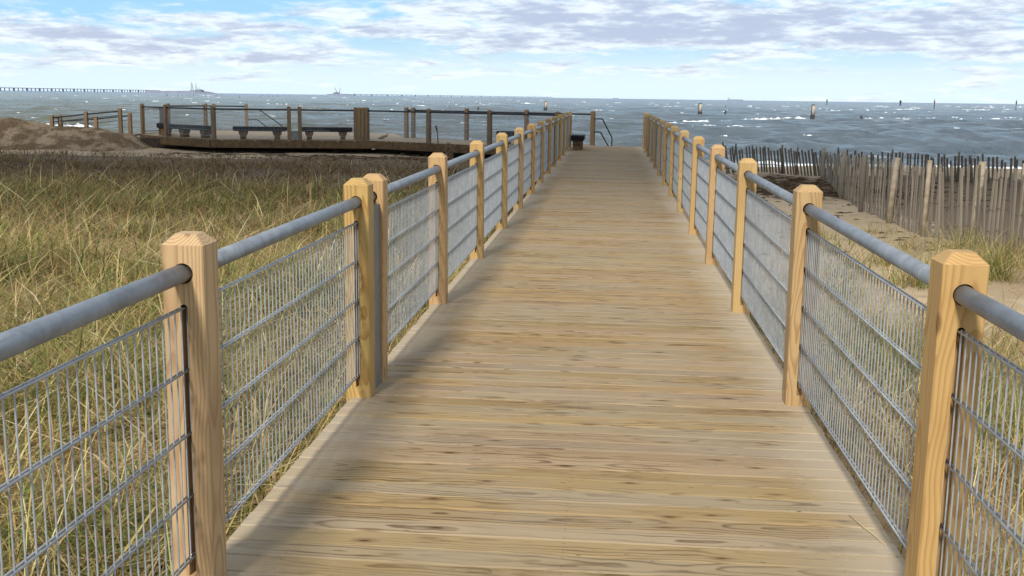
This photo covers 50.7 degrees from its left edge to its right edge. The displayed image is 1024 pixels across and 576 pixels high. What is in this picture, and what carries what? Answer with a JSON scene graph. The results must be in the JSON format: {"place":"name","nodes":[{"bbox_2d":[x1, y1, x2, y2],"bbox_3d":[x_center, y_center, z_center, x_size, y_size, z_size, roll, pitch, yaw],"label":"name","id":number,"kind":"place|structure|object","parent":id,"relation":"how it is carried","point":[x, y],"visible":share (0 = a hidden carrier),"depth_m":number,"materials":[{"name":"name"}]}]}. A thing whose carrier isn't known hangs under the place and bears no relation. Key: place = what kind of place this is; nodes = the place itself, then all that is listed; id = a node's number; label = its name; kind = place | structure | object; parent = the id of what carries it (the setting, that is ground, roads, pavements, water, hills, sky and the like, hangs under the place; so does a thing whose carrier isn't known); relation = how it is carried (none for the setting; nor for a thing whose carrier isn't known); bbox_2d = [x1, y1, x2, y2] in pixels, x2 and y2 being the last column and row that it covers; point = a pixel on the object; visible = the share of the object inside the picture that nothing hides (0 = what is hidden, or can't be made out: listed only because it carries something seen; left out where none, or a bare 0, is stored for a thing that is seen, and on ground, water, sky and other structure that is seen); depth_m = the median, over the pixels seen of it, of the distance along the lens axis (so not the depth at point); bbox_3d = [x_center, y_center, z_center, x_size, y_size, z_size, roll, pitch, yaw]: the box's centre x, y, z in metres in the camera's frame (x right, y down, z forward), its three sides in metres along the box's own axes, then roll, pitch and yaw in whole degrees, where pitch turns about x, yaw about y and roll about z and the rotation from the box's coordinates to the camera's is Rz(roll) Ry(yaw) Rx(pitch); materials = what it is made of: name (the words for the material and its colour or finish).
{"place":"outdoors","nodes":[
{"label":"outdoors","id":0,"kind":"place"},
{"bbox_2d":[0,116,165,152],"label":"dune","id":1,"kind":"structure","parent":0,"point":[37,139],"depth_m":40.68,"materials":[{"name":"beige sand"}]},
{"bbox_2d":[144,91,217,93],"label":"island","id":2,"kind":"structure","parent":0,"point":[204,92],"depth_m":5585.37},
{"bbox_2d":[0,90,1023,166],"bbox_3d":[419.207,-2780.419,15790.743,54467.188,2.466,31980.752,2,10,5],"label":"water","id":3,"kind":"structure","parent":0,"point":[933,132],"depth_m":165.95,"materials":[{"name":"liquid"}]},
{"bbox_2d":[0,87,160,92],"bbox_3d":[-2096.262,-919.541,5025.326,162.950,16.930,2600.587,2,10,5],"label":"trestle bridge","id":4,"kind":"structure","parent":3,"relation":"in","point":[74,89],"depth_m":5121.49,"materials":[{"name":"grey concrete"}]},
{"bbox_2d":[354,94,547,97],"bbox_3d":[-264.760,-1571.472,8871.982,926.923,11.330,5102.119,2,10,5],"label":"trestle bridge","id":5,"kind":"structure","parent":3,"relation":"in","point":[433,95],"depth_m":7822.52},
{"bbox_2d":[18,95,1021,168],"bbox_3d":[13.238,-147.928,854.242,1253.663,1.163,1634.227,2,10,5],"label":"sea foam","id":6,"kind":"object","parent":3,"relation":"on","point":[81,125],"visible":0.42,"depth_m":157.49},
{"bbox_2d":[698,103,701,113],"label":"sea marker","id":7,"kind":"object","parent":3,"relation":"in","point":[699,108],"visible":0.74,"depth_m":213.34,"materials":[{"name":"white plastic"}]},
{"bbox_2d":[810,104,814,118],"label":"sea marker","id":8,"kind":"object","parent":3,"relation":"in","point":[812,115],"visible":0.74,"depth_m":185.46,"materials":[{"name":"white plastic"}]},
{"bbox_2d":[0,147,1023,575],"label":"sand","id":9,"kind":"structure","parent":0,"point":[832,205],"depth_m":15.85,"materials":[{"name":"beige sand"}]},
{"bbox_2d":[0,145,547,575],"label":"dune grass","id":10,"kind":"structure","parent":9,"relation":"on","point":[145,197],"depth_m":9.97,"materials":[{"name":"beige plant"}]},
{"bbox_2d":[140,130,594,156],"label":"overlook platform","id":11,"kind":"structure","parent":9,"relation":"on","point":[397,144],"depth_m":40.15,"materials":[{"name":"brown wood"}]},
{"bbox_2d":[157,124,210,137],"bbox_3d":[-12.434,-5.988,41.218,3.100,0.465,0.437,9,13,38],"label":"bench","id":12,"kind":"object","parent":11,"relation":"on","point":[181,129],"visible":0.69,"depth_m":41.04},
{"bbox_2d":[166,103,248,127],"bbox_3d":[-13.728,-7.426,47.943,1.105,1.525,4.302,9,13,38],"label":"railing","id":13,"kind":"object","parent":11,"relation":"attached to","point":[204,105],"visible":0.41,"depth_m":48.51,"materials":[{"name":"wood"}]},
{"bbox_2d":[144,108,163,131],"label":"gate","id":14,"kind":"structure","parent":13,"relation":"attached to","point":[161,119],"depth_m":44.87,"materials":[{"name":"metal"}]},
{"bbox_2d":[248,110,282,126],"bbox_3d":[-11.301,-7.403,49.864,0.293,1.674,1.874,9,13,40],"label":"stair handrail","id":15,"kind":"object","parent":13,"relation":"attached to","point":[261,122],"visible":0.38,"depth_m":49.60,"materials":[{"name":"metal"}]},
{"bbox_2d":[140,103,360,139],"bbox_3d":[-10.688,-6.125,40.809,9.796,1.525,2.697,4,11,18],"label":"railing","id":16,"kind":"object","parent":11,"relation":"attached to","point":[294,135],"visible":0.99,"depth_m":40.10,"materials":[{"name":"wood"}]},
{"bbox_2d":[233,126,286,139],"bbox_3d":[-9.364,-5.768,40.212,1.950,0.465,0.437,0,10,-6],"label":"bench","id":17,"kind":"object","parent":11,"relation":"on","point":[274,130],"visible":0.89,"depth_m":40.02,"materials":[{"name":"grey wood"}]},
{"bbox_2d":[302,127,351,139],"bbox_3d":[-6.974,-5.795,40.549,1.950,0.465,0.437,-1,10,-10],"label":"bench","id":18,"kind":"object","parent":11,"relation":"on","point":[343,130],"visible":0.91,"depth_m":40.34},
{"bbox_2d":[361,107,559,145],"bbox_3d":[-2.027,-5.562,38.288,8.444,1.525,0.224,7,12,31],"label":"railing","id":19,"kind":"object","parent":11,"relation":"attached to","point":[365,127],"visible":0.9,"depth_m":38.76,"materials":[{"name":"wood"}]},
{"bbox_2d":[404,107,595,144],"bbox_3d":[-0.657,-6.074,41.295,8.562,1.525,0.192,7,12,31],"label":"railing","id":20,"kind":"object","parent":11,"relation":"attached to","point":[592,114],"visible":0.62,"depth_m":41.77,"materials":[{"name":"wood"}]},
{"bbox_2d":[594,118,612,145],"bbox_3d":[3.419,-5.376,39.550,0.225,1.664,1.269,8,12,35],"label":"stair handrail","id":21,"kind":"object","parent":20,"relation":"attached to","point":[601,133],"visible":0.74,"depth_m":39.35,"materials":[{"name":"metal"}]},
{"bbox_2d":[497,131,536,143],"bbox_3d":[0.220,-5.344,38.544,1.600,0.465,0.437,7,12,33],"label":"bench","id":22,"kind":"object","parent":11,"relation":"on","point":[509,134],"visible":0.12,"depth_m":38.49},
{"bbox_2d":[443,142,454,168],"bbox_3d":[-1.815,-3.812,31.337,0.328,0.845,0.332,-2,10,-17],"label":"dried plant","id":23,"kind":"object","parent":9,"relation":"on","point":[448,153],"visible":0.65,"depth_m":31.25,"materials":[{"name":"brown plant"}]},
{"bbox_2d":[226,145,904,575],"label":"boardwalk","id":24,"kind":"structure","parent":9,"relation":"on","point":[584,377],"depth_m":5.39,"materials":[{"name":"brown wood"}]},
{"bbox_2d":[0,111,571,575],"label":"railing","id":25,"kind":"object","parent":24,"relation":"attached to","point":[500,183],"visible":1,"depth_m":4.08,"materials":[{"name":"brown wood"}]},
{"bbox_2d":[571,134,584,149],"bbox_3d":[2.183,-4.824,35.754,0.437,0.465,1.700,2,10,5],"label":"bench","id":26,"kind":"object","parent":24,"relation":"on","point":[577,139],"visible":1,"depth_m":35.05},
{"bbox_2d":[642,112,1023,575],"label":"railing","id":27,"kind":"object","parent":24,"relation":"attached to","point":[719,206],"visible":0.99,"depth_m":4.28,"materials":[{"name":"brown wood"}]},
{"bbox_2d":[849,515,885,545],"bbox_3d":[1.401,0.953,4.279,0.009,0.011,0.309,-1,10,-9],"label":"dry straw","id":28,"kind":"object","parent":24,"relation":"on","point":[867,529],"visible":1,"depth_m":4.26,"materials":[{"name":"beige plant"}]},
{"bbox_2d":[155,152,1008,254],"bbox_3d":[0.044,-3.075,28.780,11.604,0.436,31.443,-6,12,-34],"label":"seaweed wrack","id":29,"kind":"object","parent":9,"relation":"on","point":[784,185],"visible":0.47,"depth_m":24.76,"materials":[{"name":"brown plant"}]},
{"bbox_2d":[716,219,1023,575],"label":"beach grass","id":30,"kind":"structure","parent":9,"relation":"on","point":[1004,261],"depth_m":7.25,"materials":[{"name":"plant"}]},
{"bbox_2d":[722,142,1023,187],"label":"sand fence","id":31,"kind":"object","parent":9,"relation":"on","point":[943,160],"visible":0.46,"depth_m":26.36,"materials":[{"name":"wood"}]},
{"bbox_2d":[819,148,1023,256],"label":"sand fence","id":32,"kind":"object","parent":9,"relation":"on","point":[981,173],"visible":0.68,"depth_m":16.39,"materials":[{"name":"wood"}]},
{"bbox_3d":[-17.247,-6.355,45.825,4.632,0.538,3.800,2,10,5],"label":"ramp","id":33,"kind":"object","parent":9,"relation":"on","visible":0},
{"bbox_2d":[49,108,122,132],"bbox_3d":[-17.578,-6.583,45.004,3.760,1.864,0.594,5,11,21],"label":"railing","id":34,"kind":"object","parent":33,"relation":"attached to","point":[86,120],"visible":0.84,"depth_m":44.66,"materials":[{"name":"wood"}]},
{"bbox_2d":[62,113,132,133],"bbox_3d":[-18.049,-6.705,46.862,3.904,1.844,0.181,5,11,20],"label":"railing","id":35,"kind":"object","parent":33,"relation":"attached to","point":[130,126],"visible":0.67,"depth_m":46.45,"materials":[{"name":"wood"}]},
{"bbox_2d":[0,0,1023,103],"label":"sky","id":36,"kind":"structure","parent":0,"point":[907,51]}
]}

